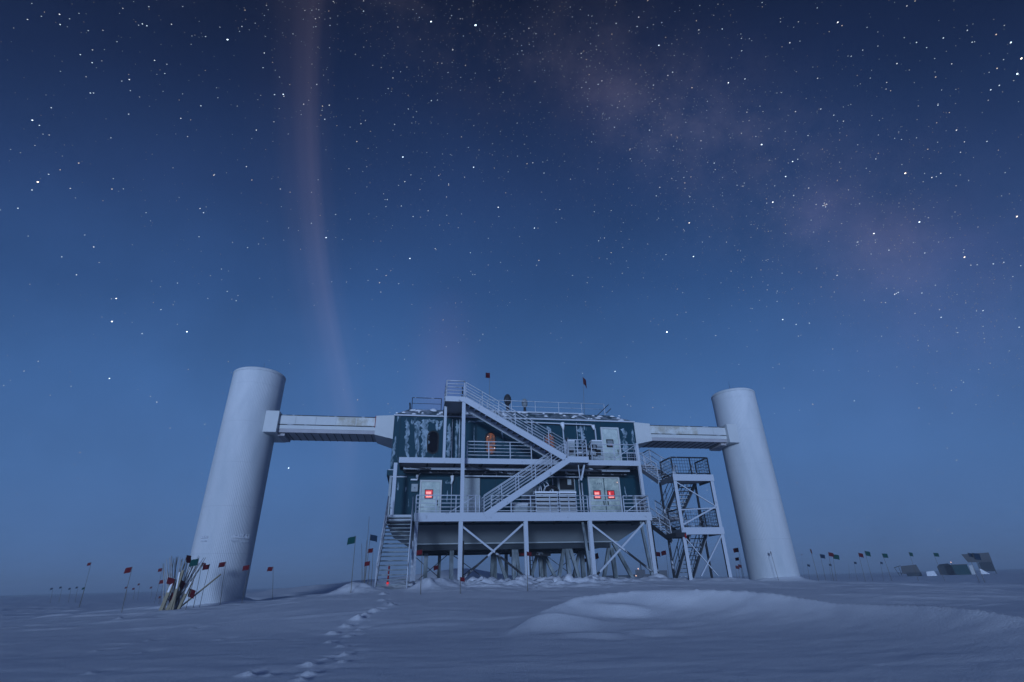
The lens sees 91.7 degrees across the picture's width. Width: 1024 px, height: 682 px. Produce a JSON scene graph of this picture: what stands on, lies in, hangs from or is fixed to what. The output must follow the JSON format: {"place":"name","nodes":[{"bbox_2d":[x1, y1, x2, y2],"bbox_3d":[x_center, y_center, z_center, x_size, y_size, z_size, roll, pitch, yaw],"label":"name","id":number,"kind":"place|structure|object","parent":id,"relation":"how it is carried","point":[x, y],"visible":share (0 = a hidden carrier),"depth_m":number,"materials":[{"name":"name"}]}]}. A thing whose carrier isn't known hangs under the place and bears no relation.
{"place":"outdoors","nodes":[
{"label":"outdoors","id":0,"kind":"place"},
{"bbox_2d":[166,577,174,584],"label":"furled flag","id":1,"kind":"object","parent":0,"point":[170,581],"visible":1,"depth_m":22.08,"materials":[{"name":"red fabric"}]},
{"bbox_2d":[188,589,195,598],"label":"furled flag","id":2,"kind":"object","parent":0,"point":[192,593],"visible":0.9,"depth_m":22.31,"materials":[{"name":"red fabric"}]},
{"bbox_2d":[0,568,1023,681],"bbox_3d":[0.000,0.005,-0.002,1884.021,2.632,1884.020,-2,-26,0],"label":"ground","id":3,"kind":"structure","parent":0,"point":[568,627],"depth_m":10.48,"materials":[{"name":"white snow"}]},
{"bbox_2d":[121,567,131,612],"bbox_3d":[-17.803,11.434,22.741,0.395,2.006,0.082,2,-26,-7],"label":"marker flag","id":4,"kind":"object","parent":3,"relation":"on","point":[128,570],"visible":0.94,"depth_m":23.07,"materials":[{"name":"red fabric"}]},
{"bbox_2d":[159,578,175,610],"bbox_3d":[-15.109,11.122,21.785,0.172,1.279,0.424,-2,-26,0],"label":"plank","id":5,"kind":"object","parent":3,"relation":"on","point":[166,597],"visible":0.89,"depth_m":21.71,"materials":[{"name":"brown wood"}]},
{"bbox_2d":[165,591,179,609],"bbox_3d":[-14.890,11.411,21.790,0.148,0.778,0.481,-6,-26,10],"label":"plank","id":6,"kind":"object","parent":3,"relation":"on","point":[168,607],"visible":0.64,"depth_m":21.61,"materials":[{"name":"brown wood"}]},
{"bbox_2d":[172,572,180,609],"bbox_3d":[-14.860,11.066,21.984,0.113,1.536,0.414,21,-34,-38],"label":"plank","id":7,"kind":"object","parent":3,"relation":"on","point":[177,583],"visible":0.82,"depth_m":22.05,"materials":[{"name":"white wood"}]},
{"bbox_2d":[169,570,184,609],"bbox_3d":[-14.861,11.035,21.998,0.118,1.606,0.402,2,-26,-6],"label":"plank","id":8,"kind":"object","parent":3,"relation":"on","point":[175,591],"visible":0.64,"depth_m":21.94,"materials":[{"name":"brown wood"}]},
{"bbox_2d":[177,582,191,608],"bbox_3d":[-14.535,11.314,22.075,0.120,1.116,0.470,-6,-26,9],"label":"plank","id":9,"kind":"object","parent":3,"relation":"on","point":[185,594],"visible":0.86,"depth_m":22.05,"materials":[{"name":"brown wood"}]},
{"bbox_2d":[176,564,202,601],"bbox_3d":[-14.702,11.091,22.457,0.040,1.917,0.966,-21,-32,34],"label":"bamboo pole","id":10,"kind":"object","parent":3,"relation":"on","point":[188,584],"visible":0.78,"depth_m":22.52,"materials":[{"name":"beige wood"}]},
{"bbox_2d":[185,559,198,609],"bbox_3d":[-13.960,10.536,21.451,0.359,2.105,0.056,-3,-26,2],"label":"marker flag","id":11,"kind":"object","parent":3,"relation":"on","point":[193,562],"visible":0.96,"depth_m":21.80,"materials":[{"name":"green wood"}]},
{"bbox_2d":[193,562,205,606],"bbox_3d":[-15.030,11.759,23.859,0.226,2.084,0.057,-5,-26,7],"label":"marker flag","id":12,"kind":"object","parent":3,"relation":"on","point":[204,565],"visible":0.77,"depth_m":24.03,"materials":[{"name":"red fabric"}]},
{"bbox_2d":[181,574,220,606],"bbox_3d":[-14.243,11.419,22.651,0.070,1.455,1.594,-20,-31,33],"label":"long batten","id":13,"kind":"object","parent":3,"relation":"on","point":[183,604],"visible":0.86,"depth_m":22.72,"materials":[{"name":"brown wood"}]},
{"bbox_2d":[199,564,209,606],"bbox_3d":[-15.160,11.996,24.267,0.297,2.002,0.047,5,-26,-12],"label":"marker flag","id":14,"kind":"object","parent":3,"relation":"on","point":[206,567],"visible":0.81,"depth_m":24.60,"materials":[{"name":"red fabric"}]},
{"bbox_2d":[218,562,225,602],"bbox_3d":[-14.590,12.146,24.775,0.452,2.098,0.065,8,-27,-18],"label":"marker flag","id":15,"kind":"object","parent":3,"relation":"on","point":[222,564],"visible":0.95,"depth_m":25.11,"materials":[{"name":"red fabric"}]},
{"bbox_2d":[179,364,285,605],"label":"cable tower","id":16,"kind":"structure","parent":3,"relation":"on","point":[228,521],"depth_m":28.28,"materials":[{"name":"metal"}]},
{"bbox_2d":[262,410,394,448],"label":"cable bridge","id":17,"kind":"structure","parent":16,"relation":"attached to","point":[279,426],"depth_m":31.05,"materials":[{"name":"metal"}]},
{"bbox_2d":[242,565,249,600],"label":"marker flag","id":18,"kind":"object","parent":3,"relation":"on","point":[246,567],"visible":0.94,"depth_m":26.17,"materials":[{"name":"red fabric"}]},
{"bbox_2d":[267,567,272,599],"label":"marker flag","id":19,"kind":"object","parent":3,"relation":"on","point":[269,568],"visible":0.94,"depth_m":29.11,"materials":[{"name":"red fabric"}]},
{"bbox_2d":[347,536,355,592],"bbox_3d":[-6.625,9.126,20.214,0.403,2.218,0.062,-6,-26,8],"label":"marker flag","id":20,"kind":"object","parent":3,"relation":"on","point":[351,540],"visible":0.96,"depth_m":20.59,"materials":[{"name":"green fabric"}]},
{"bbox_2d":[364,561,369,579],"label":"marker flag","id":21,"kind":"object","parent":3,"relation":"on","point":[367,563],"visible":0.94,"depth_m":22.91,"materials":[{"name":"red fabric"}]},
{"bbox_2d":[364,534,376,582],"bbox_3d":[-6.801,10.671,23.861,0.430,2.622,0.054,2,-26,-8],"label":"marker flag","id":22,"kind":"object","parent":3,"relation":"on","point":[373,537],"visible":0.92,"depth_m":24.32,"materials":[{"name":"fabric"}]},
{"bbox_2d":[368,548,372,583],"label":"marker flag","id":23,"kind":"object","parent":3,"relation":"on","point":[370,550],"visible":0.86,"depth_m":24.86,"materials":[{"name":"red fabric"}]},
{"bbox_2d":[416,549,422,594],"bbox_3d":[-3.615,8.984,19.225,0.253,1.696,0.049,-2,-26,0],"label":"marker flag","id":24,"kind":"object","parent":3,"relation":"on","point":[418,552],"visible":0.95,"depth_m":19.51,"materials":[{"name":"fabric"}]},
{"bbox_2d":[460,577,464,593],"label":"marker flag","id":25,"kind":"object","parent":3,"relation":"on","point":[462,579],"visible":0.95,"depth_m":19.32,"materials":[{"name":"red fabric"}]},
{"bbox_2d":[374,380,657,587],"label":"research building","id":26,"kind":"structure","parent":3,"relation":"on","point":[463,475],"depth_m":30.70,"materials":[{"name":"metal"}]},
{"bbox_2d":[486,373,489,403],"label":"roof flag","id":27,"kind":"object","parent":26,"relation":"on","point":[487,375],"visible":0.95,"depth_m":35.22,"materials":[{"name":"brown wood"}]},
{"bbox_2d":[504,394,510,410],"bbox_3d":[-0.305,4.444,35.032,0.540,1.470,0.540,3,-26,-10],"label":"roof instrument","id":28,"kind":"object","parent":26,"relation":"on","point":[507,397],"visible":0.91,"depth_m":34.94,"materials":[{"name":"metal"}]},
{"bbox_2d":[512,503,527,511],"bbox_3d":[0.443,9.944,29.100,0.900,0.740,0.660,3,-26,-10],"label":"storage box","id":29,"kind":"object","parent":26,"relation":"on","point":[515,506],"visible":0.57,"depth_m":28.90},
{"bbox_2d":[522,399,527,410],"bbox_3d":[0.900,4.643,35.172,0.432,1.176,0.432,3,-26,-10],"label":"roof instrument","id":30,"kind":"object","parent":26,"relation":"on","point":[524,404],"visible":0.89,"depth_m":35.09,"materials":[{"name":"metal"}]},
{"bbox_2d":[533,491,558,511],"bbox_3d":[1.966,9.459,28.845,1.370,1.320,0.600,3,-26,-10],"label":"slatted crate","id":31,"kind":"object","parent":26,"relation":"on","point":[541,502],"visible":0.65,"depth_m":28.68,"materials":[{"name":"metal"}]},
{"bbox_2d":[533,481,558,491],"bbox_3d":[1.997,8.533,29.219,1.534,0.700,0.322,-2,-26,0],"label":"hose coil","id":32,"kind":"object","parent":31,"relation":"on","point":[548,487],"visible":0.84,"depth_m":29.16,"materials":[{"name":"rubber"}]},
{"bbox_2d":[558,491,576,511],"bbox_3d":[3.206,9.528,29.055,1.070,1.320,0.600,3,-26,-10],"label":"slatted crate","id":33,"kind":"object","parent":26,"relation":"on","point":[566,497],"visible":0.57,"depth_m":28.90,"materials":[{"name":"metal"}]},
{"bbox_2d":[566,440,575,455],"bbox_3d":[3.689,6.960,31.308,0.540,1.320,0.440,3,-26,-10],"label":"equipment case","id":34,"kind":"object","parent":26,"relation":"on","point":[571,442],"visible":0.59,"depth_m":31.26,"materials":[{"name":"grey metal"}]},
{"bbox_2d":[576,441,597,459],"bbox_3d":[4.743,6.938,31.398,1.302,1.398,0.269,3,-26,-10],"label":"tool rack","id":35,"kind":"object","parent":26,"relation":"on","point":[588,449],"visible":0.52,"depth_m":31.39,"materials":[{"name":"metal"}]},
{"bbox_2d":[589,440,603,459],"bbox_3d":[5.425,7.100,31.807,0.700,1.420,0.440,3,-26,-10],"label":"equipment case","id":36,"kind":"object","parent":26,"relation":"on","point":[598,450],"visible":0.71,"depth_m":31.70,"materials":[{"name":"grey metal"}]},
{"bbox_2d":[527,552,531,590],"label":"marker flag","id":37,"kind":"object","parent":3,"relation":"on","point":[529,553],"visible":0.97,"depth_m":20.74,"materials":[{"name":"red fabric"}]},
{"bbox_2d":[606,575,634,577],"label":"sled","id":38,"kind":"object","parent":3,"relation":"on","point":[611,576],"visible":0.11,"depth_m":150.73,"materials":[{"name":"grey"}]},
{"bbox_2d":[633,560,667,577],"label":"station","id":39,"kind":"object","parent":3,"relation":"on","point":[640,573],"visible":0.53,"depth_m":167.30,"materials":[{"name":"grey"}]},
{"bbox_2d":[627,449,731,579],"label":"stair tower","id":40,"kind":"structure","parent":3,"relation":"on","point":[677,479],"depth_m":28.47,"materials":[{"name":"metal"}]},
{"bbox_2d":[733,548,743,575],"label":"marker flag","id":41,"kind":"object","parent":3,"relation":"on","point":[735,549],"visible":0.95,"depth_m":35.67,"materials":[{"name":"fabric"}]},
{"bbox_2d":[711,382,799,579],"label":"cable tower","id":42,"kind":"structure","parent":3,"relation":"on","point":[763,528],"depth_m":33.91,"materials":[{"name":"metal"}]},
{"bbox_2d":[634,422,739,450],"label":"cable bridge","id":43,"kind":"structure","parent":42,"relation":"attached to","point":[647,435],"depth_m":35.01,"materials":[{"name":"metal"}]},
{"bbox_2d":[833,554,839,580],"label":"marker flag","id":44,"kind":"object","parent":3,"relation":"on","point":[836,557],"visible":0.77,"depth_m":37.81,"materials":[{"name":"green fabric"}]},
{"bbox_2d":[865,551,872,579],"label":"marker flag","id":45,"kind":"object","parent":3,"relation":"on","point":[867,553],"visible":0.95,"depth_m":40.01,"materials":[{"name":"fabric"}]},
{"bbox_2d":[894,565,921,575],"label":"frame shelter","id":46,"kind":"object","parent":3,"relation":"on","point":[909,570],"visible":0.82,"depth_m":102.71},
{"bbox_2d":[926,571,936,575],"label":"snow block","id":47,"kind":"structure","parent":3,"relation":"on","point":[931,573],"depth_m":99.32,"materials":[{"name":"white snow"}]},
{"bbox_2d":[937,563,955,574],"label":"dark hut","id":48,"kind":"object","parent":3,"relation":"on","point":[946,569],"visible":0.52,"depth_m":106.75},
{"bbox_2d":[951,563,975,574],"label":"green container","id":49,"kind":"object","parent":3,"relation":"on","point":[960,569],"visible":0.86,"depth_m":103.71,"materials":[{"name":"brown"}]},
{"bbox_2d":[968,553,979,582],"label":"marker flag","id":50,"kind":"object","parent":3,"relation":"on","point":[970,554],"visible":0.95,"depth_m":42.07,"materials":[{"name":"fabric"}]},
{"bbox_2d":[972,553,984,581],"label":"marker flag","id":51,"kind":"object","parent":3,"relation":"on","point":[976,556],"visible":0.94,"depth_m":41.91,"materials":[{"name":"fabric"}]},
{"bbox_2d":[961,552,996,573],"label":"raised cabin","id":52,"kind":"object","parent":3,"relation":"on","point":[985,563],"visible":0.71,"depth_m":103.46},
{"bbox_2d":[3,0,1021,549],"bbox_3d":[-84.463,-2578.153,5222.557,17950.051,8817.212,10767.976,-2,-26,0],"label":"sky","id":53,"kind":"structure","parent":0,"point":[621,200],"depth_m":7459.99,"materials":[{"name":"blue"}]},
{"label":"bamboo pole","id":54,"kind":"object","parent":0,"visible":0},
{"bbox_2d":[186,555,190,562],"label":"furled flag","id":55,"kind":"object","parent":54,"relation":"attached to","point":[188,558],"visible":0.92,"depth_m":22.82,"materials":[{"name":"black fabric"}]}
]}

